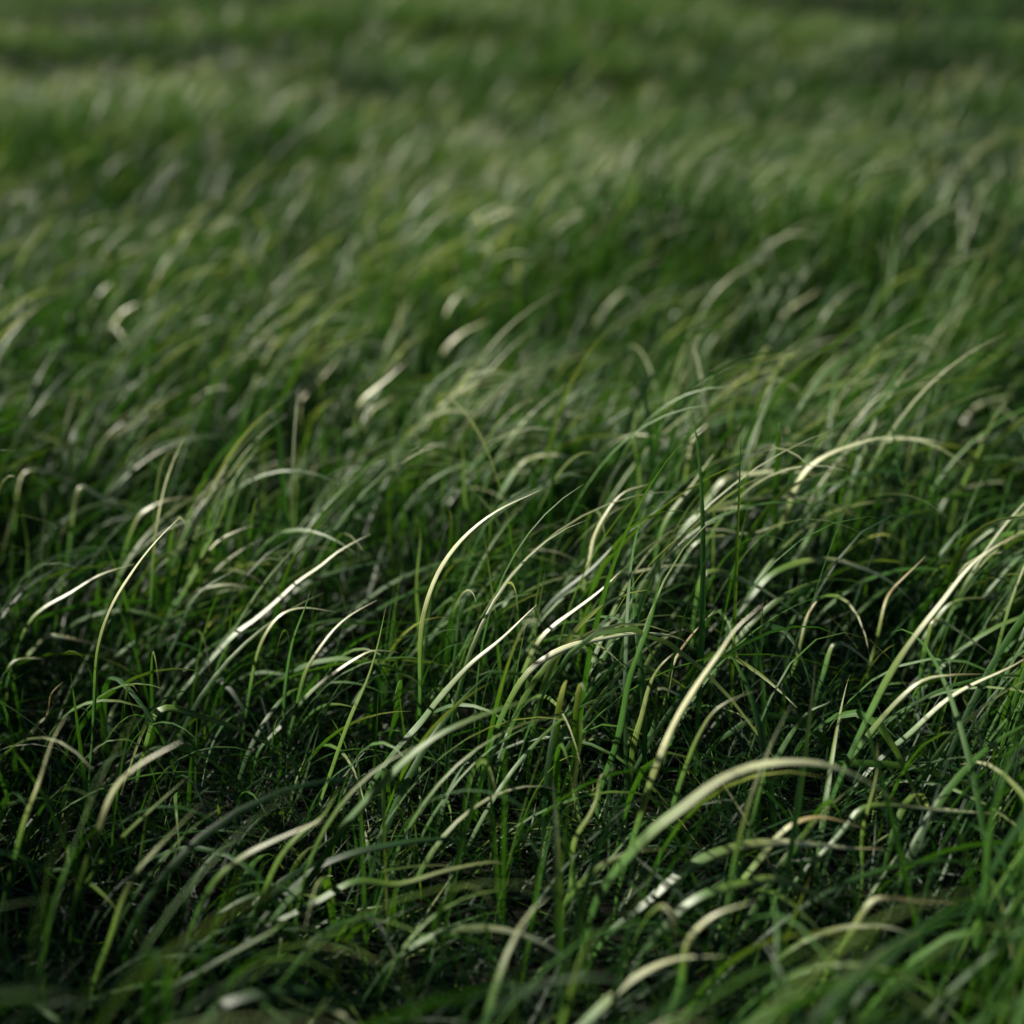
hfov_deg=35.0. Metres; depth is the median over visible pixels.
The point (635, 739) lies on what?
grass blade
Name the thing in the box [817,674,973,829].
grass blade
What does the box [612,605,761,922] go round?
grass blade
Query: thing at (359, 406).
grass blade
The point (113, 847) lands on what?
grass blade
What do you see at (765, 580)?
grass blade
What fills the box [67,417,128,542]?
grass blade
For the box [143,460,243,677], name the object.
grass blade
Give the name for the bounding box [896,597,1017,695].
grass blade
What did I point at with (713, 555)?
grass blade
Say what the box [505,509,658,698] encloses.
grass blade
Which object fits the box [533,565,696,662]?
grass blade
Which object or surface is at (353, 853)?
grass blade
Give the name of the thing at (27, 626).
grass blade
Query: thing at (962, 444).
grass blade
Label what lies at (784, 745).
grass blade
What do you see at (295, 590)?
grass blade
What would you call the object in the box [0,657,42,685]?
grass blade
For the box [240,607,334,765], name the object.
grass blade
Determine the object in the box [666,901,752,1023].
grass blade
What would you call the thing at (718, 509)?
grass blade
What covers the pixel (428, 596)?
grass blade
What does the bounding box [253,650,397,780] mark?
grass blade
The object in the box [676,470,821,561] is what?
grass blade
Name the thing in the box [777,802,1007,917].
grass blade
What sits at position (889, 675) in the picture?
grass blade
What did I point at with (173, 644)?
grass blade
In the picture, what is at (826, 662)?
grass blade
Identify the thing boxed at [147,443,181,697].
grass blade
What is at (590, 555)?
grass blade
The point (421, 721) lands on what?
grass blade
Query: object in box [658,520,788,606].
grass blade
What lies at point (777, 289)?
grass blade
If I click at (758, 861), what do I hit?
grass blade
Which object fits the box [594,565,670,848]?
grass blade
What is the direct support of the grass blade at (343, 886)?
on the ground at (519, 909)
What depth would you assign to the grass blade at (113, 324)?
2.06 m
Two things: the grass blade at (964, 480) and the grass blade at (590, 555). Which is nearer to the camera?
the grass blade at (590, 555)
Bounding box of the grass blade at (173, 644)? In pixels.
[153,570,233,699]
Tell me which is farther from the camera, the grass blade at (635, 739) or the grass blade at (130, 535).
the grass blade at (130, 535)
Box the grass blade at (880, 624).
[864,560,921,695]
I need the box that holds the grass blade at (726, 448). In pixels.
[712,379,740,528]
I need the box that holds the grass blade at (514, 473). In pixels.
[481,453,600,538]
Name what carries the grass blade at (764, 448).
on the ground at (519, 909)
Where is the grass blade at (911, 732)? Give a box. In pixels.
[840,659,1023,814]
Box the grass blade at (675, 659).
[650,610,714,760]
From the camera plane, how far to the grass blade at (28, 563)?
1.38 m
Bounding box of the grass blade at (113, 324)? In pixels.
[96,304,135,389]
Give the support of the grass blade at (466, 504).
on the ground at (519, 909)
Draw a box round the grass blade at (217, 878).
[173,821,319,979]
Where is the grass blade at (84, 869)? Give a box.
[69,741,181,1004]
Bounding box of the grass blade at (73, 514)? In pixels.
[63,485,131,611]
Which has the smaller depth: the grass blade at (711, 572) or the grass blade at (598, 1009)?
the grass blade at (598, 1009)
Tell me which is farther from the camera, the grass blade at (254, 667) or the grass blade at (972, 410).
the grass blade at (972, 410)
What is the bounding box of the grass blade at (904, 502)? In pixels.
[886,392,915,607]
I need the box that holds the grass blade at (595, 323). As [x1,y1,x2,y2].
[586,289,624,354]
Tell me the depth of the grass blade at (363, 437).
1.65 m
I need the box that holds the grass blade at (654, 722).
[637,687,703,790]
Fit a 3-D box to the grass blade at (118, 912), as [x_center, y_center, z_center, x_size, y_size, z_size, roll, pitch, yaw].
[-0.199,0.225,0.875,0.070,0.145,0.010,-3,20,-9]
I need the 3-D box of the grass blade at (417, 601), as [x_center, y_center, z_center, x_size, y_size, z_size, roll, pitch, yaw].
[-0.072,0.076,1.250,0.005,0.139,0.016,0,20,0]
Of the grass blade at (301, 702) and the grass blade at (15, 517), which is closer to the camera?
the grass blade at (301, 702)
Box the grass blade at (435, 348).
[429,287,472,382]
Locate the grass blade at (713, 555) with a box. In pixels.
[708,471,714,625]
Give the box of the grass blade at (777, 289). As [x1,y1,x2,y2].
[759,268,804,331]
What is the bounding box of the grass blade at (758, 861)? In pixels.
[716,816,862,943]
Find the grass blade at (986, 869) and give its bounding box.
[965,721,1021,1014]
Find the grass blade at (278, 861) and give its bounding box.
[240,787,339,966]
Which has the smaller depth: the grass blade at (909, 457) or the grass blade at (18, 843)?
the grass blade at (18, 843)
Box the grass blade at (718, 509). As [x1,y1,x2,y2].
[655,506,775,590]
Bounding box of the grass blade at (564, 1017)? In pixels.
[559,929,594,1023]
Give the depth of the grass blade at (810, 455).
1.53 m
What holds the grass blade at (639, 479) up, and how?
on the ground at (519, 909)
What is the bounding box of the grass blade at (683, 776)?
[654,690,757,885]
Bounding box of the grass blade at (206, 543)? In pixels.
[155,446,258,664]
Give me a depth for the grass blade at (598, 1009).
0.80 m
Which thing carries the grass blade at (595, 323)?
on the ground at (519, 909)
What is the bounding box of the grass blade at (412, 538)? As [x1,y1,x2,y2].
[391,471,419,590]
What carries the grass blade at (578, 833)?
on the ground at (519, 909)
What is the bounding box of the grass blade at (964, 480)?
[942,401,1007,560]
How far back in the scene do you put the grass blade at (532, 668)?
1.05 m
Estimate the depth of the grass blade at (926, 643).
1.14 m
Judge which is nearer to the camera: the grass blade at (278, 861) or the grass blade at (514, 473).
the grass blade at (278, 861)
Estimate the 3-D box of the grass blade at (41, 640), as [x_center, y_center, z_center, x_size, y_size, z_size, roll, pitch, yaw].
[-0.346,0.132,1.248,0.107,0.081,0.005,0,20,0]
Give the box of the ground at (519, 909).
[0,0,1023,1023]
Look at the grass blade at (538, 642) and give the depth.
1.12 m
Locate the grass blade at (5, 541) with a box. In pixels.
[0,504,15,569]
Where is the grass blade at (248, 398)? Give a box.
[231,337,277,450]
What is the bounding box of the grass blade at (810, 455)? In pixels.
[779,368,869,515]
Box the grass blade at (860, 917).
[807,896,951,1013]
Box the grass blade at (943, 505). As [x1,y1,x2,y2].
[910,481,1022,576]
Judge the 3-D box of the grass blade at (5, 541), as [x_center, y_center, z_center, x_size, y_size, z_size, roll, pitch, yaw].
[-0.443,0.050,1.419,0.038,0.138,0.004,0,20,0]
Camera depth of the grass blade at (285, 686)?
1.13 m
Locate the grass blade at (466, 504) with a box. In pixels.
[461,435,472,577]
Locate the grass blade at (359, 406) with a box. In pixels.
[346,361,406,491]
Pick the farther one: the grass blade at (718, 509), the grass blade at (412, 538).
the grass blade at (412, 538)
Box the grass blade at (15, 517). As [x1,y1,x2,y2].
[7,469,71,603]
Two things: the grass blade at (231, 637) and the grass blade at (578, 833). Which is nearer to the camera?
the grass blade at (578, 833)
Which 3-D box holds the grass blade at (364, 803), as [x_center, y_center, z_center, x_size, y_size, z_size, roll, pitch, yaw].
[-0.070,0.189,0.913,0.177,0.191,0.010,0,20,0]
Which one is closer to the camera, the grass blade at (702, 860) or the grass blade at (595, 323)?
the grass blade at (702, 860)
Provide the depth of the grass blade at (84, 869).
0.88 m
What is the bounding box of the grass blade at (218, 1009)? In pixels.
[199,986,381,1023]
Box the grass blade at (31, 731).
[3,686,57,774]
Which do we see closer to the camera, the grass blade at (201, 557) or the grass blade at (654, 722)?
the grass blade at (654, 722)
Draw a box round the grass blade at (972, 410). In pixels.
[942,397,1010,478]
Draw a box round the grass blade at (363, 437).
[360,396,393,463]
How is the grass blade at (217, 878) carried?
on the ground at (519, 909)
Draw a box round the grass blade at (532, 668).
[476,632,695,787]
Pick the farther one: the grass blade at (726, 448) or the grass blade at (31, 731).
the grass blade at (726, 448)
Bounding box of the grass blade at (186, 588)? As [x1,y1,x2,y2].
[153,526,249,673]
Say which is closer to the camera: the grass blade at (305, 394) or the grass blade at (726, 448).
the grass blade at (726, 448)
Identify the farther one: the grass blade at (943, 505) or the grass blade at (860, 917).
the grass blade at (943, 505)
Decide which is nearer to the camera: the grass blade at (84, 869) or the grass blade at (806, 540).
the grass blade at (84, 869)
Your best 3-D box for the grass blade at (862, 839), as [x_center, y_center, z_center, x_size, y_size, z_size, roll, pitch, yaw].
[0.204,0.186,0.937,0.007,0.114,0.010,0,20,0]
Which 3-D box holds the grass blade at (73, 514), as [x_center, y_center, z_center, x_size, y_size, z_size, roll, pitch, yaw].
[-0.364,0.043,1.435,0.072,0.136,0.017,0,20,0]
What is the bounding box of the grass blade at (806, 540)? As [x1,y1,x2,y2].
[775,500,889,605]
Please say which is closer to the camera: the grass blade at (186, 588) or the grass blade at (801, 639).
the grass blade at (801, 639)
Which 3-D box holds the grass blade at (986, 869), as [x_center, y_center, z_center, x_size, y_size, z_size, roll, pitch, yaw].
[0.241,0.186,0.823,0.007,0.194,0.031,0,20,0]
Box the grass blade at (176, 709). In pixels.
[134,704,295,813]
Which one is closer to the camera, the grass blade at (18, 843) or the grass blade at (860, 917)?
the grass blade at (860, 917)
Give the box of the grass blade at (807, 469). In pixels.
[746,437,895,608]
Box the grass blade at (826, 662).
[812,641,877,734]
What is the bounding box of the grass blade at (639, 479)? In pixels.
[633,399,643,547]
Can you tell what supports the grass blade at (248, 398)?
on the ground at (519, 909)
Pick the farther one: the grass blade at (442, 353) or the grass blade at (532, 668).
the grass blade at (442, 353)
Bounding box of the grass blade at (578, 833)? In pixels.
[563,768,613,920]
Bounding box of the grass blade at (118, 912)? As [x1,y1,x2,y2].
[89,811,193,1023]
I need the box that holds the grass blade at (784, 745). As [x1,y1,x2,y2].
[763,702,828,793]
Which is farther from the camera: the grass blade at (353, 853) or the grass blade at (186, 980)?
the grass blade at (353, 853)
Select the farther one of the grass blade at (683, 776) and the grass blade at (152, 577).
the grass blade at (152, 577)
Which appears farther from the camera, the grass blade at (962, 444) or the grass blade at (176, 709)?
the grass blade at (962, 444)
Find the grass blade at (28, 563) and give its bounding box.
[20,493,33,630]
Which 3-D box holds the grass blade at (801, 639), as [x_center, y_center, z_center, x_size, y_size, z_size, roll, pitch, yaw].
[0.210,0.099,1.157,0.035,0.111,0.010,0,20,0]
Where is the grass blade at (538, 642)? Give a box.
[492,575,616,749]
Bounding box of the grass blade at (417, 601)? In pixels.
[415,530,420,664]
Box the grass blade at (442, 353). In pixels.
[429,321,485,406]
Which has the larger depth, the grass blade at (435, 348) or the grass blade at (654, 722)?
the grass blade at (435, 348)
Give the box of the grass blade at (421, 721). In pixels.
[358,606,534,820]
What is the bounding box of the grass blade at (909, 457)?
[896,411,920,518]
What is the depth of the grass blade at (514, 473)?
1.44 m
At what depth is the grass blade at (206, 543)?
1.30 m
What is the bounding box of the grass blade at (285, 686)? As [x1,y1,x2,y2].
[280,589,310,782]
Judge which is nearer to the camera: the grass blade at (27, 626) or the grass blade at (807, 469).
the grass blade at (27, 626)
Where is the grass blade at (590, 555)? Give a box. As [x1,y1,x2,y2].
[579,484,648,633]
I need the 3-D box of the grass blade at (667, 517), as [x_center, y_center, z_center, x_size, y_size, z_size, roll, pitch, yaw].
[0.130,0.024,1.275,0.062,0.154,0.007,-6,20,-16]
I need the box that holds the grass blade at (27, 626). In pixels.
[0,565,128,727]
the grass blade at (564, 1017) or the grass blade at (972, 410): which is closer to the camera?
the grass blade at (564, 1017)
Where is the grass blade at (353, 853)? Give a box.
[238,837,507,953]
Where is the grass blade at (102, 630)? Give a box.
[88,519,177,802]
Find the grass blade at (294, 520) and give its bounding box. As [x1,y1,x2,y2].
[293,444,297,577]
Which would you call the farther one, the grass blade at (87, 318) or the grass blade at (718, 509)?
the grass blade at (87, 318)
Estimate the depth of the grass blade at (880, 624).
1.19 m
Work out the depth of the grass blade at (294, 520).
1.46 m
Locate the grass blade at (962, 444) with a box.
[941,435,1022,489]
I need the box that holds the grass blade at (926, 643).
[911,618,1000,727]
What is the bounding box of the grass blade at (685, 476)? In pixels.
[680,426,704,527]
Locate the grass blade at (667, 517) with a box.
[640,448,718,628]
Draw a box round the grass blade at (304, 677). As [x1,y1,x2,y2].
[285,601,374,784]
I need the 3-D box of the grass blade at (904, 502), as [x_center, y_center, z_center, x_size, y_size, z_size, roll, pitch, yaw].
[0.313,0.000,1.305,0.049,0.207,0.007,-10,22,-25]
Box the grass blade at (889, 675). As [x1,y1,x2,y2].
[824,531,1022,829]
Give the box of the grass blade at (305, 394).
[298,356,340,456]
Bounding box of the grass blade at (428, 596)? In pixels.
[418,490,539,771]
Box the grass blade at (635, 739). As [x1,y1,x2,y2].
[628,655,670,816]
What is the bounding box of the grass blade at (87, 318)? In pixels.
[80,283,109,335]
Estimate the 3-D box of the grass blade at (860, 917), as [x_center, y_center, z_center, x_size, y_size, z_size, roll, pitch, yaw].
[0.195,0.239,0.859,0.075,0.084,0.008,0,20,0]
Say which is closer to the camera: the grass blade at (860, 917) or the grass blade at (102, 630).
the grass blade at (860, 917)
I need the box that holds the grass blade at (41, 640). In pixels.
[2,633,126,714]
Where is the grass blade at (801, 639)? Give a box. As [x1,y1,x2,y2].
[780,576,835,712]
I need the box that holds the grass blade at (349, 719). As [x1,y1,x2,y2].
[315,604,386,837]
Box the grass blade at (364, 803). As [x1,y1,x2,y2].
[244,696,543,976]
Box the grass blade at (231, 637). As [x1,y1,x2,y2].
[161,535,367,744]
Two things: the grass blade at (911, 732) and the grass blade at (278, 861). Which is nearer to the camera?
the grass blade at (278, 861)
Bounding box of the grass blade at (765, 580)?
[716,556,916,650]
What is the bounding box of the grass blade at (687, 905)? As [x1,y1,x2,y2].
[625,875,848,1009]
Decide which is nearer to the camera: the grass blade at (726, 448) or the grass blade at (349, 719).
the grass blade at (349, 719)
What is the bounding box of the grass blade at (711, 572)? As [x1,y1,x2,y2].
[688,568,813,683]
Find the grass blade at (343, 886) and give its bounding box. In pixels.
[214,861,526,986]
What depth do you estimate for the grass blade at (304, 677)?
1.13 m
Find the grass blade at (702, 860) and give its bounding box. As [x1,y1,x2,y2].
[591,839,879,965]
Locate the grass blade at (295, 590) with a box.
[225,556,405,656]
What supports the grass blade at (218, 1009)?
on the ground at (519, 909)
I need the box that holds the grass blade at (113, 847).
[55,779,184,956]
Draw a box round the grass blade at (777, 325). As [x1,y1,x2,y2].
[756,288,820,359]
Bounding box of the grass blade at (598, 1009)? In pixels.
[577,956,721,1023]
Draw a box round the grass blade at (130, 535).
[111,497,189,641]
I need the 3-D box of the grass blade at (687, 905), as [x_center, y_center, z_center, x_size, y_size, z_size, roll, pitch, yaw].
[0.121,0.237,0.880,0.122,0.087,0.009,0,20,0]
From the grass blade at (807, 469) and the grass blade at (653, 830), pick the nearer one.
the grass blade at (653, 830)
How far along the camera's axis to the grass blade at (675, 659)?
1.10 m
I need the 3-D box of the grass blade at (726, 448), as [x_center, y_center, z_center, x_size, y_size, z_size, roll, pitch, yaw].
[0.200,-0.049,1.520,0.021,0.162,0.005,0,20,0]
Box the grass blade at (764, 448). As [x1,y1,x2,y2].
[742,405,823,484]
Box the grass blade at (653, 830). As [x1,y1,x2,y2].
[574,759,894,988]
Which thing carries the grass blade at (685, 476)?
on the ground at (519, 909)
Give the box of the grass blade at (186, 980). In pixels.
[124,905,297,1023]
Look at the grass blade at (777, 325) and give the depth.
2.02 m
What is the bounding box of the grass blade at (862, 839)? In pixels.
[857,748,877,908]
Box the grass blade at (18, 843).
[0,715,66,929]

